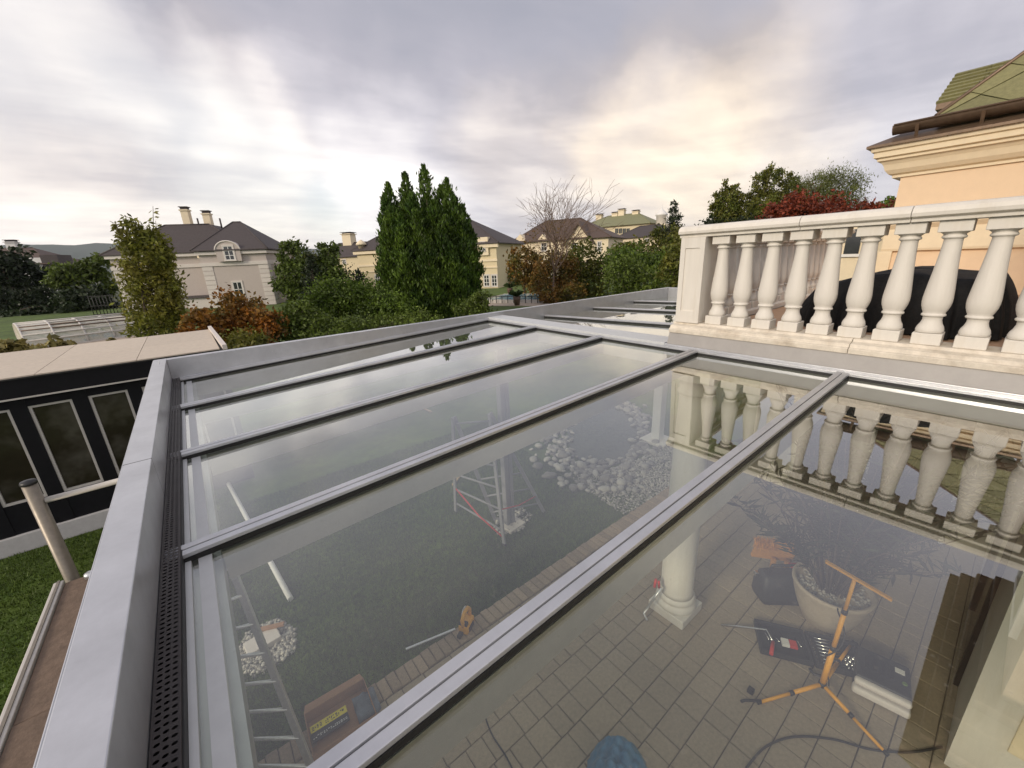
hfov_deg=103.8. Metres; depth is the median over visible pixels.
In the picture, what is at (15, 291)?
conifer
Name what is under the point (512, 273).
tree
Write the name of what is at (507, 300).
pool
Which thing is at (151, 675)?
patio roof
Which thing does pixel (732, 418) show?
lawn
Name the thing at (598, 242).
window
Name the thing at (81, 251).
hills
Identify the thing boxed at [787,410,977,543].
terrace door
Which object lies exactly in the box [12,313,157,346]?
pool enclosure
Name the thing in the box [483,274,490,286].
window
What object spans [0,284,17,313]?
conifer
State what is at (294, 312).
shrub
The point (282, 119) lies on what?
sky
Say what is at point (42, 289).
conifer
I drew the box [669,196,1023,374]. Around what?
balustrade
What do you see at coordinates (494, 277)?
window
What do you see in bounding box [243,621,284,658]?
footing
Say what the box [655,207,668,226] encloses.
cupola
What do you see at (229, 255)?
window
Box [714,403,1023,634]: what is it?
planter
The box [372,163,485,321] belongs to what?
conifer
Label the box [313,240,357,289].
tree
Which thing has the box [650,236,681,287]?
shrub
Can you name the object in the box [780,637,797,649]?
screwdriver set
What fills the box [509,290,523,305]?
potted palm
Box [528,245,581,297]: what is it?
shrub
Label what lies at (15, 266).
tree
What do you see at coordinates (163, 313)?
hornbeam
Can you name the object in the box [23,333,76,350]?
shrub
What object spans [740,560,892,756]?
tripod stand
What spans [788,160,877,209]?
willow
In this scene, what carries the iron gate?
on the lawn at (732, 418)
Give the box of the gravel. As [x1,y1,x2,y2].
[571,443,673,513]
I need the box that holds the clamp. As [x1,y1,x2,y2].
[643,578,662,620]
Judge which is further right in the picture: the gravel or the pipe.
the gravel
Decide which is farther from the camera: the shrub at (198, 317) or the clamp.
the shrub at (198, 317)
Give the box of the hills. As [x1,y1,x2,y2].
[2,243,321,275]
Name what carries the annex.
on the lawn at (732, 418)
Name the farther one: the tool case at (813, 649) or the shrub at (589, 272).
the shrub at (589, 272)
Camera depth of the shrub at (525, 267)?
42.82 m
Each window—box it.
[0,410,47,507]
[27,399,103,491]
[88,390,135,476]
[221,244,236,260]
[231,280,245,304]
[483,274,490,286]
[490,274,497,286]
[541,243,546,251]
[597,241,601,251]
[841,229,861,256]
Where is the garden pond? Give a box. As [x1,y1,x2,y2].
[526,401,670,494]
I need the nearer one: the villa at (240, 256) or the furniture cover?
the furniture cover
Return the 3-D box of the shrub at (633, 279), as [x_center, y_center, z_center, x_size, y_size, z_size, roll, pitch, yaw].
[10.416,-9.165,33.754,6.959,4.618,4.794,4,19,20]
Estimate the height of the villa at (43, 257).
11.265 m
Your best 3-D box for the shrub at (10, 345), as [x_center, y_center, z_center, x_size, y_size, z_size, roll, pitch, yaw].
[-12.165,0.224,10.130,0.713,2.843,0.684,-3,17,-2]
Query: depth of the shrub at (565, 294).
35.86 m
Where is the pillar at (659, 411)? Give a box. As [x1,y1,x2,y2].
[640,391,673,448]
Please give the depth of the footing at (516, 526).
6.44 m
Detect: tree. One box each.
[0,243,49,301]
[38,252,118,298]
[268,236,312,301]
[302,250,317,290]
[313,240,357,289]
[507,246,523,284]
[517,175,622,287]
[610,218,683,284]
[755,183,895,219]
[875,195,895,207]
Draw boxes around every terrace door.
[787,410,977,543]
[953,462,1023,685]
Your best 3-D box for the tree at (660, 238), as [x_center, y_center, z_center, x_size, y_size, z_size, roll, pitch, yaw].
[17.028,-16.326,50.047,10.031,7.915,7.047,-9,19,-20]
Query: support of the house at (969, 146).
on the patio
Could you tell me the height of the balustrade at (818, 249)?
0.932 m
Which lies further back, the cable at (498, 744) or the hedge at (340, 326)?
the hedge at (340, 326)
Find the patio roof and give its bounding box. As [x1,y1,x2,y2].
[33,287,1023,767]
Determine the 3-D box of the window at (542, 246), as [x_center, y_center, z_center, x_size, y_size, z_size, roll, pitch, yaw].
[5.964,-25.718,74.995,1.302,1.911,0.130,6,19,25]
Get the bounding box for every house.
[333,232,366,282]
[621,224,680,251]
[748,51,1023,767]
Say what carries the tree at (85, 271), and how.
on the ground at (118, 297)
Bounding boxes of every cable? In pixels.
[485,718,512,767]
[745,735,942,767]
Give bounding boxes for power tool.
[457,606,473,638]
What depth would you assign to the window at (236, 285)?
47.13 m
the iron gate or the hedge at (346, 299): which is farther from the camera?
the iron gate
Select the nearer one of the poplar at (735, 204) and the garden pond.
the garden pond
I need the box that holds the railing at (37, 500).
[19,478,117,582]
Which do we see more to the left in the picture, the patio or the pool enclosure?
the pool enclosure
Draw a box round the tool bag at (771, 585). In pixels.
[752,563,798,605]
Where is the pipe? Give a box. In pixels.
[226,482,292,601]
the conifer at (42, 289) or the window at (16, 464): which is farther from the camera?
the conifer at (42, 289)
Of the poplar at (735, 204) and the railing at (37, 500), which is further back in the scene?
the poplar at (735, 204)
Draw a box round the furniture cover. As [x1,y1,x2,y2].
[800,266,1017,340]
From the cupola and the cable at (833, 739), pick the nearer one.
the cable at (833, 739)
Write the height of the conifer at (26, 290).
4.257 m
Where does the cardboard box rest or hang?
on the patio
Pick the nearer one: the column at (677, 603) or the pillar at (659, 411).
the column at (677, 603)
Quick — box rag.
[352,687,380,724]
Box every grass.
[0,489,283,757]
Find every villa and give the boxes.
[0,239,96,293]
[98,206,295,311]
[350,220,524,289]
[515,218,626,277]
[591,208,655,234]
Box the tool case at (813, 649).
[753,618,858,676]
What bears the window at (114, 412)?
in the annex
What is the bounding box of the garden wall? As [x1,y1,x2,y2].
[0,570,90,767]
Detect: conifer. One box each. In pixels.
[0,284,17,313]
[10,289,23,305]
[11,281,38,307]
[14,286,49,311]
[25,284,53,307]
[46,288,59,299]
[299,247,327,316]
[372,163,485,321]
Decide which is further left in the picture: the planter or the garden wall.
the garden wall
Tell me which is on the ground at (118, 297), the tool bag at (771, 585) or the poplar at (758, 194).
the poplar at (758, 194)
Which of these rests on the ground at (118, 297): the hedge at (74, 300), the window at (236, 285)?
the hedge at (74, 300)
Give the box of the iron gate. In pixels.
[87,295,118,314]
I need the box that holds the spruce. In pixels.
[660,199,684,241]
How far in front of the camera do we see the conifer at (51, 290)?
52.02 m
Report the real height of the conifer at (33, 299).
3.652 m
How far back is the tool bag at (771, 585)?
4.79 m
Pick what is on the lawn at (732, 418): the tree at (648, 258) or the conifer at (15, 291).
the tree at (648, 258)
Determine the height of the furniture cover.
0.485 m
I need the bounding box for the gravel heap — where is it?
[239,618,297,677]
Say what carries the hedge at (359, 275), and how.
on the lawn at (732, 418)
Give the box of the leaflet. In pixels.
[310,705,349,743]
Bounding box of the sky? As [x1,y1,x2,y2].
[0,0,1023,248]
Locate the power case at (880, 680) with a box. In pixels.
[851,646,911,718]
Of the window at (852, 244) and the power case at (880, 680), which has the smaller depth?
the power case at (880, 680)
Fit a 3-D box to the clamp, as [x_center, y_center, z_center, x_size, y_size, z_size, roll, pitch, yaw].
[1.637,2.497,4.654,0.195,0.515,0.098,-5,18,-7]
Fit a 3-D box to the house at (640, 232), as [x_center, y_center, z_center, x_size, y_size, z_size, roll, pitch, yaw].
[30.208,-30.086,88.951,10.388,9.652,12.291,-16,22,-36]
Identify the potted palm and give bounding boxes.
[503,282,516,293]
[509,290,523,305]
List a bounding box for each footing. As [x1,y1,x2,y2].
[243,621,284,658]
[504,516,525,533]
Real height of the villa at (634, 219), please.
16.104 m
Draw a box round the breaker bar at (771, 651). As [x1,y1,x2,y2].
[721,624,774,655]
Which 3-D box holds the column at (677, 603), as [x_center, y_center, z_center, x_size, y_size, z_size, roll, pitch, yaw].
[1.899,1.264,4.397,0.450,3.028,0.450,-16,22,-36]
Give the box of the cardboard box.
[304,674,376,760]
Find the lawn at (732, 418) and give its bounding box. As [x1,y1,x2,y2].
[0,278,1023,761]
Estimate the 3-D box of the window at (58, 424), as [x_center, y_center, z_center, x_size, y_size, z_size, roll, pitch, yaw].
[-7.229,0.993,6.548,0.480,1.500,0.090,-16,22,-36]
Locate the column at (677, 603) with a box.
[649,393,712,629]
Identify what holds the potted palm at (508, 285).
on the pool
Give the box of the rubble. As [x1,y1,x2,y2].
[494,506,531,533]
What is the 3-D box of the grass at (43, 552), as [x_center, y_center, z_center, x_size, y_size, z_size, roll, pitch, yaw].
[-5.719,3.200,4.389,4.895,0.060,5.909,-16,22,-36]
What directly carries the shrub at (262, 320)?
on the lawn at (732, 418)
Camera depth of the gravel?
7.60 m
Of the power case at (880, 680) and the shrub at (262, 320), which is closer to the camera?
the power case at (880, 680)
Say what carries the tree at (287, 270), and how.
on the lawn at (732, 418)
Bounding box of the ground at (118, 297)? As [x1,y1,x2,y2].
[11,274,622,316]
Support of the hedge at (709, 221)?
on the lawn at (732, 418)
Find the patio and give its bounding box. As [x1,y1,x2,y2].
[258,455,987,767]
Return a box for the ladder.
[226,567,313,767]
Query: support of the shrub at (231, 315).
on the lawn at (732, 418)
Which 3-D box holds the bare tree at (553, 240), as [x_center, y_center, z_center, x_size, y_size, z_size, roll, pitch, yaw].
[4.506,-12.680,35.013,8.265,11.093,12.221,-3,17,-1]
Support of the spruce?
on the lawn at (732, 418)
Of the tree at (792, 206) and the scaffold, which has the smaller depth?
the scaffold
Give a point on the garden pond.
(602, 442)
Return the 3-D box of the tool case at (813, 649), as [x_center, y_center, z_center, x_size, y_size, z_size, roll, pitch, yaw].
[3.127,2.821,4.206,0.962,0.070,0.524,4,19,20]
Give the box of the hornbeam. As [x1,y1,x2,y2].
[109,208,197,337]
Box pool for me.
[483,293,549,305]
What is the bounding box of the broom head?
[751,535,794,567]
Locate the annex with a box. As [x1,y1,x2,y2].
[0,326,254,559]
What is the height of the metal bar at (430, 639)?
0.020 m
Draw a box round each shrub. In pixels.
[0,338,34,352]
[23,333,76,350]
[174,304,226,339]
[203,282,273,347]
[219,323,273,349]
[236,304,291,347]
[266,296,322,342]
[451,285,497,317]
[503,238,554,293]
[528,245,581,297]
[535,279,589,303]
[563,235,619,296]
[596,246,668,294]
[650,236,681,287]
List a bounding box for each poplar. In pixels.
[707,178,753,222]
[743,161,807,219]
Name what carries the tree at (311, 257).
on the lawn at (732, 418)
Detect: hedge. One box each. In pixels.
[0,278,123,317]
[287,304,443,339]
[296,268,420,329]
[299,262,366,293]
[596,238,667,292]
[694,209,862,224]
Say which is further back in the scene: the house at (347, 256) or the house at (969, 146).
the house at (347, 256)
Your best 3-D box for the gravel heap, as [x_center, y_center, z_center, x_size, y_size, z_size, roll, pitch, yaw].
[-2.818,3.009,4.625,0.642,0.088,0.774,-16,22,-36]
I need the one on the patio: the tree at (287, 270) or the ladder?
the ladder
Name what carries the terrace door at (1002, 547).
in the house at (969, 146)
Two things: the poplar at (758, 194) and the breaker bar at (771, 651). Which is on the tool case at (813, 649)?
the breaker bar at (771, 651)
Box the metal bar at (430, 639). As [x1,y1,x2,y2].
[406,628,455,650]
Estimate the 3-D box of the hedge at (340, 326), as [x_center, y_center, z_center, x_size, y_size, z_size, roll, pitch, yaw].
[-7.256,-3.045,20.899,7.868,2.255,4.580,-9,19,-20]
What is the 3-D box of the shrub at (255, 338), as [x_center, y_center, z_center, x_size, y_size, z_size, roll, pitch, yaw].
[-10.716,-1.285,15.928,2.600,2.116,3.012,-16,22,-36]
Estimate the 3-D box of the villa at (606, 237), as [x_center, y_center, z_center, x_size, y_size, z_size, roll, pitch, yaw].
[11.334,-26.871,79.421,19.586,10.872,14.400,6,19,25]
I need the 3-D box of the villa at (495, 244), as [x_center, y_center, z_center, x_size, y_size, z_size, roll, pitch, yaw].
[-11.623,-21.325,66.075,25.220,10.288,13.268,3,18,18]
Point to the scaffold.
(457, 423)
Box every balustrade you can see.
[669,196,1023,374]
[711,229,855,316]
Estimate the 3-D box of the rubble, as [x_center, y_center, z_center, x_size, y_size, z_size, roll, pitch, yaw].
[-0.006,2.246,6.638,0.736,0.108,0.639,-11,19,-24]
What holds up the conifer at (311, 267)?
on the lawn at (732, 418)
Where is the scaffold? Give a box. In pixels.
[451,412,544,546]
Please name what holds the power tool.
on the patio
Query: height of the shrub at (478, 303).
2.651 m
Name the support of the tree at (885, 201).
on the ground at (118, 297)

